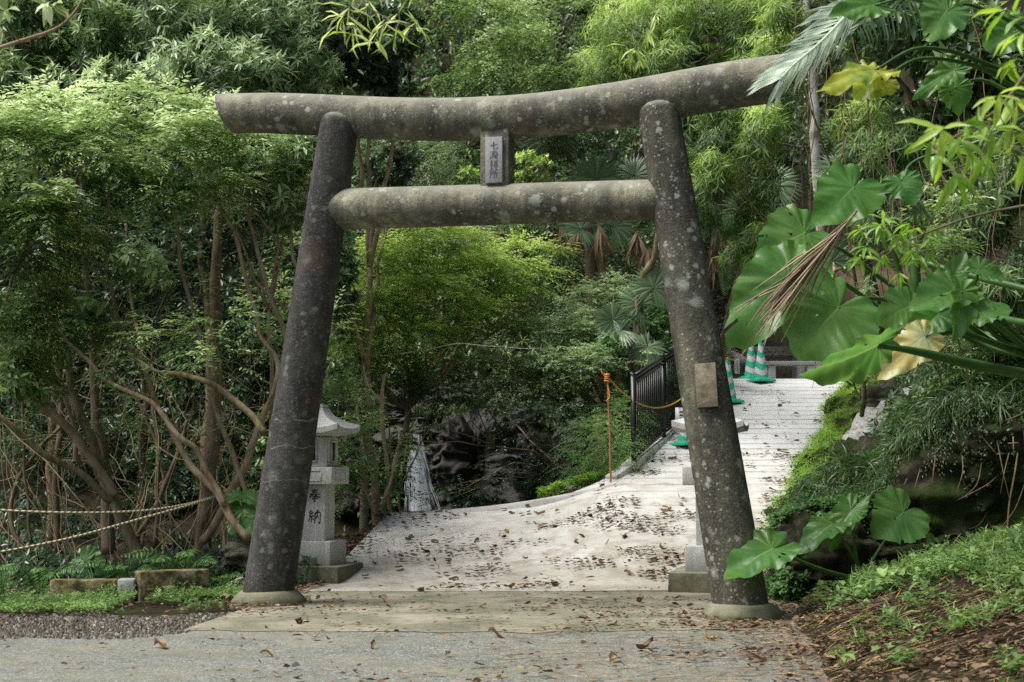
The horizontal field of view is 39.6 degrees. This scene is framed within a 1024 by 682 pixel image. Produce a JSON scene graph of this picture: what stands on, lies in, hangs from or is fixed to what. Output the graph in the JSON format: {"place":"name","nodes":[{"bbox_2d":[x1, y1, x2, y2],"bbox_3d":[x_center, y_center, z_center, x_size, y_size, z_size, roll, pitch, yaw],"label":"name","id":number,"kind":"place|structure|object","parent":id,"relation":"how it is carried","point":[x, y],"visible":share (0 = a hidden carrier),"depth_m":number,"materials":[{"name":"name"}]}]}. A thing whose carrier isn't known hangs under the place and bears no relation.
{"place":"outdoors","nodes":[
{"label":"outdoors","id":0,"kind":"place"},
{"bbox_2d":[0,611,228,639],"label":"gravel","id":1,"kind":"structure","parent":0,"point":[52,632],"depth_m":11.19,"materials":[{"name":"gravel"}]},
{"bbox_2d":[0,630,832,681],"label":"road","id":2,"kind":"structure","parent":0,"point":[188,653],"depth_m":9.09,"materials":[{"name":"concrete"}]},
{"bbox_2d":[244,333,1023,681],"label":"dry twigs","id":3,"kind":"object","parent":2,"relation":"on","point":[785,670],"depth_m":9.24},
{"bbox_2d":[183,589,800,632],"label":"mossy pavement","id":4,"kind":"structure","parent":0,"point":[398,617],"depth_m":11.76,"materials":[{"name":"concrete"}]},
{"bbox_2d":[215,53,785,620],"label":"stone gate","id":5,"kind":"structure","parent":4,"relation":"on","point":[657,107],"depth_m":12.25,"materials":[{"name":"stone"}]},
{"bbox_2d":[0,0,1023,681],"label":"ground","id":6,"kind":"structure","parent":0,"point":[156,608],"depth_m":28.22,"materials":[{"name":"soil"}]},
{"bbox_2d":[0,562,80,594],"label":"fern","id":7,"kind":"object","parent":6,"relation":"on","point":[24,577],"visible":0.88,"depth_m":13.64,"materials":[{"name":"green plant"}]},
{"bbox_2d":[0,0,83,49],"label":"overhanging branch","id":8,"kind":"object","parent":6,"relation":"on","point":[48,9],"visible":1,"depth_m":7.66,"materials":[{"name":"brown plant"}]},
{"bbox_2d":[0,0,165,553],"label":"broadleaf tree","id":9,"kind":"object","parent":6,"relation":"on","point":[14,66],"visible":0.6,"depth_m":18.34,"materials":[{"name":"green plant"}]},
{"bbox_2d":[50,578,117,600],"bbox_3d":[-4.032,2.380,13.416,0.606,0.265,0.170,0,-5,-5],"label":"kerb stone","id":10,"kind":"object","parent":6,"relation":"on","point":[82,585],"visible":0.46,"depth_m":13.34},
{"bbox_2d":[68,545,104,577],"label":"broad leaf plant","id":11,"kind":"object","parent":6,"relation":"on","point":[86,553],"visible":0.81,"depth_m":14.45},
{"bbox_2d":[79,559,158,578],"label":"fern","id":12,"kind":"object","parent":6,"relation":"on","point":[120,567],"visible":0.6,"depth_m":13.95,"materials":[{"name":"green plant"}]},
{"bbox_2d":[0,574,244,613],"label":"grass","id":13,"kind":"structure","parent":6,"relation":"on","point":[18,602],"depth_m":12.74,"materials":[{"name":"green plant"}]},
{"bbox_2d":[0,367,274,554],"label":"thicket shrub","id":14,"kind":"object","parent":6,"relation":"on","point":[152,499],"visible":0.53,"depth_m":17.78,"materials":[{"name":"green plant"}]},
{"bbox_2d":[0,59,277,561],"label":"spreading tree","id":15,"kind":"object","parent":6,"relation":"on","point":[74,126],"visible":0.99,"depth_m":14.79,"materials":[{"name":"green plant"}]},
{"bbox_2d":[0,182,289,545],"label":"tree","id":16,"kind":"object","parent":6,"relation":"on","point":[158,296],"visible":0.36,"depth_m":18.33,"materials":[{"name":"green plant"}]},
{"bbox_2d":[21,181,284,540],"bbox_3d":[-3.520,0.152,14.807,2.805,3.786,1.894,-2,-6,22],"label":"twisted tree","id":17,"kind":"object","parent":6,"relation":"on","point":[207,480],"visible":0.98,"depth_m":14.37,"materials":[{"name":"green plant"}]},
{"bbox_2d":[84,207,232,548],"bbox_3d":[-4.295,0.391,16.981,1.587,4.209,1.661,0,-5,0],"label":"thin tree","id":18,"kind":"object","parent":6,"relation":"on","point":[161,494],"visible":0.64,"depth_m":16.96,"materials":[{"name":"green plant"}]},
{"bbox_2d":[121,547,216,569],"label":"fern","id":19,"kind":"object","parent":6,"relation":"on","point":[180,555],"visible":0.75,"depth_m":14.03,"materials":[{"name":"green plant"}]},
{"bbox_2d":[134,568,209,600],"bbox_3d":[-3.262,2.366,13.653,0.697,0.335,0.170,3,-6,-33],"label":"kerb stone","id":20,"kind":"object","parent":6,"relation":"on","point":[151,579],"visible":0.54,"depth_m":13.55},
{"bbox_2d":[0,489,357,587],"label":"forest undergrowth","id":21,"kind":"object","parent":6,"relation":"on","point":[52,560],"visible":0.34,"depth_m":15.98,"materials":[{"name":"green plant"}]},
{"bbox_2d":[0,346,87,554],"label":"thin tree","id":22,"kind":"object","parent":21,"relation":"on","point":[56,517],"visible":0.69,"depth_m":16.17,"materials":[{"name":"brown plant"}]},
{"bbox_2d":[0,29,358,538],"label":"background tree","id":23,"kind":"object","parent":6,"relation":"on","point":[178,164],"visible":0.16,"depth_m":21.53,"materials":[{"name":"green plant"}]},
{"bbox_2d":[0,230,358,579],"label":"thicket twigs","id":24,"kind":"object","parent":6,"relation":"on","point":[158,498],"visible":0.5,"depth_m":16.28,"materials":[{"name":"brown plant"}]},
{"bbox_2d":[65,0,343,523],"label":"broadleaf tree","id":25,"kind":"object","parent":6,"relation":"on","point":[222,29],"visible":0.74,"depth_m":17.66,"materials":[{"name":"green plant"}]},
{"bbox_2d":[219,540,250,569],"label":"boulder","id":26,"kind":"object","parent":6,"relation":"on","point":[234,553],"visible":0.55,"depth_m":14.27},
{"bbox_2d":[224,489,258,585],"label":"broad leaf plant","id":27,"kind":"object","parent":6,"relation":"on","point":[247,498],"visible":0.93,"depth_m":14.34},
{"bbox_2d":[169,123,314,557],"bbox_3d":[-2.832,-0.043,15.316,1.723,4.873,1.626,0,-5,0],"label":"forked tree","id":28,"kind":"object","parent":6,"relation":"on","point":[212,445],"visible":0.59,"depth_m":15.33,"materials":[{"name":"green plant"}]},
{"bbox_2d":[0,496,214,513],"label":"striped rope","id":29,"kind":"object","parent":28,"relation":"attached to","point":[86,512],"visible":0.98,"depth_m":14.22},
{"bbox_2d":[0,498,214,552],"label":"striped rope","id":30,"kind":"object","parent":28,"relation":"attached to","point":[98,530],"visible":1,"depth_m":13.61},
{"bbox_2d":[214,134,317,540],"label":"broadleaf tree","id":31,"kind":"object","parent":6,"relation":"on","point":[279,217],"visible":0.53,"depth_m":15.46,"materials":[{"name":"green plant"}]},
{"bbox_2d":[223,223,371,392],"bbox_3d":[-2.593,0.525,17.102,1.836,4.157,1.815,0,-5,0],"label":"thicket shrub","id":32,"kind":"object","parent":6,"relation":"on","point":[280,279],"visible":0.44,"depth_m":17.02,"materials":[{"name":"green plant"}]},
{"bbox_2d":[226,0,384,228],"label":"broadleaf tree","id":33,"kind":"object","parent":6,"relation":"on","point":[312,79],"visible":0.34,"depth_m":18.22,"materials":[{"name":"green plant"}]},
{"bbox_2d":[296,404,362,585],"bbox_3d":[-2.070,1.649,15.113,0.799,1.945,0.799,-1,-5,14],"label":"stone lantern","id":34,"kind":"object","parent":6,"relation":"on","point":[323,545],"visible":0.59,"depth_m":14.95,"materials":[{"name":"stone"}]},
{"bbox_2d":[334,417,408,522],"bbox_3d":[-2.886,2.875,28.055,1.840,2.819,2.252,0,-5,0],"label":"cliff rock","id":35,"kind":"object","parent":6,"relation":"on","point":[355,507],"visible":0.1,"depth_m":27.29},
{"bbox_2d":[319,0,431,60],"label":"overhanging branch","id":36,"kind":"object","parent":6,"relation":"on","point":[379,45],"visible":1,"depth_m":7.63,"materials":[{"name":"green plant"}]},
{"bbox_2d":[320,0,431,532],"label":"glossy tree","id":37,"kind":"object","parent":6,"relation":"on","point":[379,77],"visible":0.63,"depth_m":19.33,"materials":[{"name":"green plant"}]},
{"bbox_2d":[330,142,426,527],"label":"glossy tree","id":38,"kind":"object","parent":6,"relation":"on","point":[401,177],"visible":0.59,"depth_m":18.93,"materials":[{"name":"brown plant"}]},
{"bbox_2d":[334,366,431,524],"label":"slope shrub","id":39,"kind":"object","parent":6,"relation":"on","point":[356,474],"visible":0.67,"depth_m":17.71,"materials":[{"name":"green plant"}]},
{"bbox_2d":[321,352,493,511],"bbox_3d":[-1.798,2.487,19.970,1.953,4.771,3.810,-3,-6,34],"label":"slope shrub","id":40,"kind":"object","parent":6,"relation":"on","point":[407,386],"visible":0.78,"depth_m":20.07,"materials":[{"name":"green plant"}]},
{"bbox_2d":[353,139,479,346],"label":"background tree","id":41,"kind":"object","parent":6,"relation":"on","point":[446,166],"visible":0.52,"depth_m":22.40,"materials":[{"name":"green plant"}]},
{"bbox_2d":[372,382,487,455],"bbox_3d":[-1.772,1.622,28.222,2.634,1.565,2.171,0,-5,0],"label":"cliff rock","id":42,"kind":"object","parent":6,"relation":"on","point":[399,418],"visible":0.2,"depth_m":27.47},
{"bbox_2d":[323,224,585,520],"bbox_3d":[-0.953,1.033,20.568,4.198,6.176,3.656,0,-5,0],"label":"layered maple","id":43,"kind":"object","parent":6,"relation":"on","point":[409,282],"visible":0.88,"depth_m":20.32,"materials":[{"name":"green plant"}]},
{"bbox_2d":[409,404,541,509],"bbox_3d":[-0.714,2.336,27.239,2.592,2.901,2.394,0,-5,0],"label":"cliff rock","id":44,"kind":"object","parent":6,"relation":"on","point":[451,461],"visible":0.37,"depth_m":26.55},
{"bbox_2d":[405,434,439,510],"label":"waterfall","id":45,"kind":"structure","parent":44,"relation":"on","point":[425,485],"depth_m":26.21,"materials":[{"name":"liquid"}]},
{"bbox_2d":[388,393,580,486],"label":"slope shrub","id":46,"kind":"object","parent":6,"relation":"on","point":[426,414],"visible":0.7,"depth_m":21.45,"materials":[{"name":"green plant"}]},
{"bbox_2d":[349,125,641,311],"bbox_3d":[-1.726,-2.319,26.615,5.439,3.423,8.421,2,-6,-24],"label":"background tree","id":47,"kind":"object","parent":6,"relation":"on","point":[544,140],"visible":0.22,"depth_m":24.20,"materials":[{"name":"green plant"}]},
{"bbox_2d":[404,363,605,508],"bbox_3d":[0.047,1.666,23.683,4.320,2.858,3.285,-3,-6,30],"label":"gully shrub","id":48,"kind":"object","parent":6,"relation":"on","point":[529,459],"visible":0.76,"depth_m":23.17,"materials":[{"name":"green plant"}]},
{"bbox_2d":[0,0,1023,523],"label":"hillside foliage","id":49,"kind":"object","parent":6,"relation":"on","point":[890,402],"visible":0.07,"depth_m":30.65,"materials":[{"name":"green plant"}]},
{"bbox_2d":[0,380,1023,681],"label":"leaf litter","id":50,"kind":"object","parent":6,"relation":"on","point":[992,640],"visible":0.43,"depth_m":10.60,"materials":[{"name":"plant"}]},
{"bbox_2d":[380,0,668,404],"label":"vine tree","id":51,"kind":"object","parent":6,"relation":"on","point":[494,63],"visible":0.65,"depth_m":22.77,"materials":[{"name":"green plant"}]},
{"bbox_2d":[456,149,617,396],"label":"background tree","id":52,"kind":"object","parent":6,"relation":"on","point":[527,173],"visible":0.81,"depth_m":21.36,"materials":[{"name":"green plant"}]},
{"bbox_2d":[512,418,587,500],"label":"shrub","id":53,"kind":"object","parent":6,"relation":"on","point":[519,453],"visible":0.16,"depth_m":26.79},
{"bbox_2d":[446,265,662,429],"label":"slope tree","id":54,"kind":"object","parent":6,"relation":"on","point":[552,361],"visible":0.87,"depth_m":20.76,"materials":[{"name":"green plant"}]},
{"bbox_2d":[521,134,647,477],"bbox_3d":[1.327,-0.153,23.587,2.389,7.342,1.118,0,-5,0],"label":"fan palm","id":55,"kind":"object","parent":6,"relation":"on","point":[599,169],"visible":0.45,"depth_m":23.64,"materials":[{"name":"green plant"}]},
{"bbox_2d":[543,383,662,493],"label":"verge shrub","id":56,"kind":"object","parent":6,"relation":"on","point":[605,456],"visible":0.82,"depth_m":18.72,"materials":[{"name":"green plant"}]},
{"bbox_2d":[548,220,659,418],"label":"fan palm","id":57,"kind":"object","parent":6,"relation":"on","point":[601,244],"visible":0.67,"depth_m":22.49,"materials":[{"name":"green plant"}]},
{"bbox_2d":[601,370,611,482],"bbox_3d":[1.205,1.244,18.162,0.142,1.741,0.079,0,-5,0],"label":"orange pole","id":58,"kind":"object","parent":6,"relation":"on","point":[606,378],"visible":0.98,"depth_m":18.18,"materials":[{"name":"paint"}]},
{"bbox_2d":[536,405,680,497],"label":"verge grass","id":59,"kind":"structure","parent":6,"relation":"on","point":[591,478],"depth_m":18.37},
{"bbox_2d":[507,77,735,373],"bbox_3d":[2.010,-0.870,26.266,4.374,8.575,2.971,0,-5,0],"label":"background tree","id":60,"kind":"object","parent":6,"relation":"on","point":[624,252],"visible":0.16,"depth_m":25.96,"materials":[{"name":"green plant"}]},
{"bbox_2d":[591,264,667,454],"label":"fan palm","id":61,"kind":"object","parent":6,"relation":"on","point":[614,318],"visible":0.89,"depth_m":20.74,"materials":[{"name":"green plant"}]},
{"bbox_2d":[591,299,677,412],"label":"verge shrub","id":62,"kind":"object","parent":6,"relation":"on","point":[658,332],"visible":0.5,"depth_m":20.79,"materials":[{"name":"green plant"}]},
{"bbox_2d":[605,0,663,73],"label":"overhanging branch","id":63,"kind":"object","parent":6,"relation":"on","point":[638,54],"visible":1,"depth_m":12.27,"materials":[{"name":"green plant"}]},
{"bbox_2d":[567,0,807,459],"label":"vine tree","id":64,"kind":"object","parent":6,"relation":"on","point":[661,60],"visible":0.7,"depth_m":19.81,"materials":[{"name":"green plant"}]},
{"bbox_2d":[668,418,748,592],"bbox_3d":[1.990,1.564,14.167,0.799,1.945,0.799,-1,-5,14],"label":"stone lantern","id":65,"kind":"object","parent":6,"relation":"on","point":[692,575],"visible":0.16,"depth_m":13.90,"materials":[{"name":"stone"}]},
{"bbox_2d":[700,201,748,295],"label":"tree fern","id":66,"kind":"object","parent":6,"relation":"on","point":[719,239],"visible":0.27,"depth_m":20.61,"materials":[{"name":"green plant"}]},
{"bbox_2d":[706,162,803,358],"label":"fan palm","id":67,"kind":"object","parent":6,"relation":"on","point":[789,188],"visible":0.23,"depth_m":22.30,"materials":[{"name":"green plant"}]},
{"bbox_2d":[749,0,829,366],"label":"pale tree","id":68,"kind":"object","parent":6,"relation":"on","point":[815,153],"visible":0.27,"depth_m":26.50,"materials":[{"name":"grey plant"}]},
{"bbox_2d":[748,0,853,113],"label":"palm frond","id":69,"kind":"object","parent":6,"relation":"on","point":[802,64],"visible":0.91,"depth_m":8.38,"materials":[{"name":"plant"}]},
{"bbox_2d":[746,0,896,416],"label":"vine tree","id":70,"kind":"object","parent":6,"relation":"on","point":[779,12],"visible":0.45,"depth_m":15.34,"materials":[{"name":"green plant"}]},
{"bbox_2d":[724,485,930,579],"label":"elephant ear plant","id":71,"kind":"object","parent":6,"relation":"on","point":[755,554],"visible":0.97,"depth_m":12.20,"materials":[{"name":"green plant"}]},
{"bbox_2d":[770,518,887,598],"bbox_3d":[2.887,2.002,12.855,1.033,0.855,0.823,0,-5,0],"label":"boulder","id":72,"kind":"object","parent":6,"relation":"on","point":[839,558],"visible":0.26,"depth_m":12.58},
{"bbox_2d":[812,134,886,334],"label":"fan palm","id":73,"kind":"object","parent":6,"relation":"on","point":[836,260],"visible":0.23,"depth_m":20.32,"materials":[{"name":"green plant"}]},
{"bbox_2d":[712,71,1004,348],"bbox_3d":[6.688,-2.489,28.038,5.776,6.799,11.800,-2,-5,16],"label":"background tree","id":74,"kind":"object","parent":6,"relation":"on","point":[806,181],"visible":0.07,"depth_m":28.03,"materials":[{"name":"green plant"}]},
{"bbox_2d":[724,160,1023,385],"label":"elephant ear plant","id":75,"kind":"object","parent":6,"relation":"on","point":[831,332],"visible":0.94,"depth_m":8.97,"materials":[{"name":"green plant"}]},
{"bbox_2d":[728,210,857,347],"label":"dead palm frond","id":76,"kind":"object","parent":75,"relation":"on","point":[784,290],"visible":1,"depth_m":8.94,"materials":[{"name":"brown plant"}]},
{"bbox_2d":[837,0,933,56],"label":"palm frond","id":77,"kind":"object","parent":6,"relation":"on","point":[855,26],"visible":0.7,"depth_m":9.33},
{"bbox_2d":[798,517,1023,681],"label":"weeds","id":78,"kind":"object","parent":6,"relation":"on","point":[995,548],"visible":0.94,"depth_m":10.53,"materials":[{"name":"green plant"}]},
{"bbox_2d":[816,0,1023,205],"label":"yellowing plant","id":79,"kind":"object","parent":6,"relation":"on","point":[866,81],"visible":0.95,"depth_m":7.94,"materials":[{"name":"green plant"}]},
{"bbox_2d":[867,125,1023,230],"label":"overhanging branch","id":80,"kind":"object","parent":79,"relation":"attached to","point":[918,208],"visible":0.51,"depth_m":8.81,"materials":[{"name":"green plant"}]},
{"bbox_2d":[846,204,1023,292],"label":"overhanging branch","id":81,"kind":"object","parent":6,"relation":"on","point":[894,244],"visible":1,"depth_m":7.77,"materials":[{"name":"green plant"}]},
{"bbox_2d":[866,511,1004,573],"bbox_3d":[3.803,1.926,12.838,1.400,0.839,0.862,0,-5,0],"label":"boulder","id":82,"kind":"object","parent":6,"relation":"on","point":[890,552],"visible":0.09,"depth_m":12.55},
{"bbox_2d":[894,0,1023,213],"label":"overhanging branch","id":83,"kind":"object","parent":6,"relation":"on","point":[940,145],"visible":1,"depth_m":5.19,"materials":[{"name":"green plant"}]},
{"bbox_2d":[300,379,842,591],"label":"ramp path","id":84,"kind":"structure","parent":0,"point":[666,487],"depth_m":16.56,"materials":[{"name":"concrete"}]},
{"bbox_2d":[605,428,675,478],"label":"ramp kerb","id":85,"kind":"structure","parent":84,"relation":"on","point":[624,469],"depth_m":18.77,"materials":[{"name":"concrete"}]},
{"bbox_2d":[630,324,722,461],"bbox_3d":[2.628,0.736,21.667,0.120,2.597,6.334,-2,-5,19],"label":"metal fence","id":86,"kind":"object","parent":85,"relation":"on","point":[649,397],"visible":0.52,"depth_m":19.67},
{"bbox_2d":[737,346,755,378],"bbox_3d":[4.249,0.319,25.273,0.368,0.735,0.368,3,-6,-29],"label":"traffic cone","id":87,"kind":"object","parent":84,"relation":"on","point":[750,366],"visible":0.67,"depth_m":25.19,"materials":[{"name":"green plastic"}]},
{"bbox_2d":[725,347,791,378],"bbox_3d":[4.692,0.646,28.265,0.829,1.092,3.523,-4,-6,35],"label":"metal fence","id":88,"kind":"object","parent":84,"relation":"on","point":[737,352],"visible":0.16,"depth_m":28.38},
{"bbox_2d":[747,341,775,381],"bbox_3d":[4.297,0.338,24.569,0.368,0.735,0.368,3,-6,-29],"label":"traffic cone","id":89,"kind":"object","parent":84,"relation":"on","point":[760,373],"visible":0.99,"depth_m":24.48,"materials":[{"name":"green plastic"}]},
{"bbox_2d":[742,347,804,378],"bbox_3d":[5.050,0.500,27.064,1.240,0.735,0.700,0,-5,0],"label":"stone table","id":90,"kind":"object","parent":84,"relation":"on","point":[797,371],"visible":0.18,"depth_m":26.81,"materials":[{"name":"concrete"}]},
{"bbox_2d":[766,361,823,378],"bbox_3d":[5.150,0.588,26.253,1.160,0.415,0.300,0,-5,0],"label":"stone bench","id":91,"kind":"object","parent":84,"relation":"on","point":[772,365],"visible":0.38,"depth_m":26.12,"materials":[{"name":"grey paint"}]},
{"bbox_2d":[832,265,930,368],"bbox_3d":[7.692,-0.319,30.100,3.215,3.031,2.500,0,-5,0],"label":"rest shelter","id":92,"kind":"object","parent":84,"relation":"on","point":[859,276],"visible":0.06,"depth_m":30.56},
{"bbox_2d":[764,310,1023,601],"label":"rock bank","id":93,"kind":"object","parent":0,"point":[941,504],"visible":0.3,"depth_m":12.57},
{"bbox_2d":[682,109,852,385],"bbox_3d":[3.703,-1.301,20.990,1.748,3.891,5.584,-2,-6,23],"label":"bamboo clump","id":94,"kind":"object","parent":93,"relation":"on","point":[743,212],"visible":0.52,"depth_m":19.25,"materials":[{"name":"green plant"}]},
{"bbox_2d":[687,98,857,391],"bbox_3d":[3.570,-1.229,19.478,1.440,3.661,5.953,-2,-6,21],"label":"bamboo clump","id":95,"kind":"object","parent":93,"relation":"on","point":[749,121],"visible":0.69,"depth_m":17.51,"materials":[{"name":"green plant"}]},
{"bbox_2d":[753,359,882,529],"bbox_3d":[4.692,1.312,20.307,1.192,3.006,10.480,-2,-5,19],"label":"lime groundcover","id":96,"kind":"object","parent":93,"relation":"on","point":[829,429],"visible":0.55,"depth_m":19.48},
{"bbox_2d":[760,442,891,602],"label":"bank creeper","id":97,"kind":"object","parent":93,"relation":"on","point":[816,502],"visible":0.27,"depth_m":13.10,"materials":[{"name":"green plant"}]},
{"bbox_2d":[807,167,944,392],"bbox_3d":[3.260,-0.137,12.287,0.838,2.389,3.497,-3,-6,26],"label":"narrow leaved shrub","id":98,"kind":"object","parent":93,"relation":"on","point":[867,290],"visible":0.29,"depth_m":11.11,"materials":[{"name":"green plant"}]},
{"bbox_2d":[842,385,915,439],"bbox_3d":[4.892,1.308,18.958,0.589,1.708,3.794,-3,-6,32],"label":"concrete chute","id":99,"kind":"object","parent":93,"relation":"on","point":[859,424],"visible":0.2,"depth_m":18.95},
{"bbox_2d":[859,383,899,408],"bbox_3d":[5.227,0.850,20.189,0.588,0.518,0.614,0,-5,0],"label":"boulder","id":100,"kind":"object","parent":93,"relation":"on","point":[875,393],"visible":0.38,"depth_m":19.96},
{"bbox_2d":[761,325,1023,601],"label":"bank greenery","id":101,"kind":"object","parent":93,"relation":"on","point":[860,462],"visible":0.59,"depth_m":12.96,"materials":[{"name":"green plant"}]},
{"bbox_2d":[763,403,1023,575],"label":"dry roots","id":102,"kind":"object","parent":93,"relation":"on","point":[963,480],"visible":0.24,"depth_m":12.35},
{"bbox_2d":[812,0,1023,331],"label":"vine tree","id":103,"kind":"object","parent":93,"relation":"on","point":[955,41],"visible":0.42,"depth_m":13.40,"materials":[{"name":"green plant"}]},
{"bbox_2d":[788,0,1023,394],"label":"hanging vines","id":104,"kind":"object","parent":103,"relation":"hanging from","point":[871,129],"visible":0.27,"depth_m":12.35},
{"bbox_2d":[837,175,1004,416],"bbox_3d":[3.412,-0.079,11.725,1.281,2.180,3.671,-2,-5,19],"label":"narrow leaved shrub","id":105,"kind":"object","parent":93,"relation":"on","point":[950,236],"visible":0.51,"depth_m":10.55,"materials":[{"name":"green plant"}]},
{"bbox_2d":[823,103,1023,331],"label":"bamboo clump","id":106,"kind":"object","parent":93,"relation":"on","point":[1014,298],"visible":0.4,"depth_m":12.95,"materials":[{"name":"green plant"}]},
{"bbox_2d":[827,40,1023,355],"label":"vine tree","id":107,"kind":"object","parent":93,"relation":"on","point":[1019,234],"visible":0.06,"depth_m":14.91,"materials":[{"name":"green plant"}]},
{"bbox_2d":[895,259,1023,470],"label":"overgrown shrub","id":108,"kind":"object","parent":93,"relation":"on","point":[978,352],"visible":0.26,"depth_m":13.29,"materials":[{"name":"green plant"}]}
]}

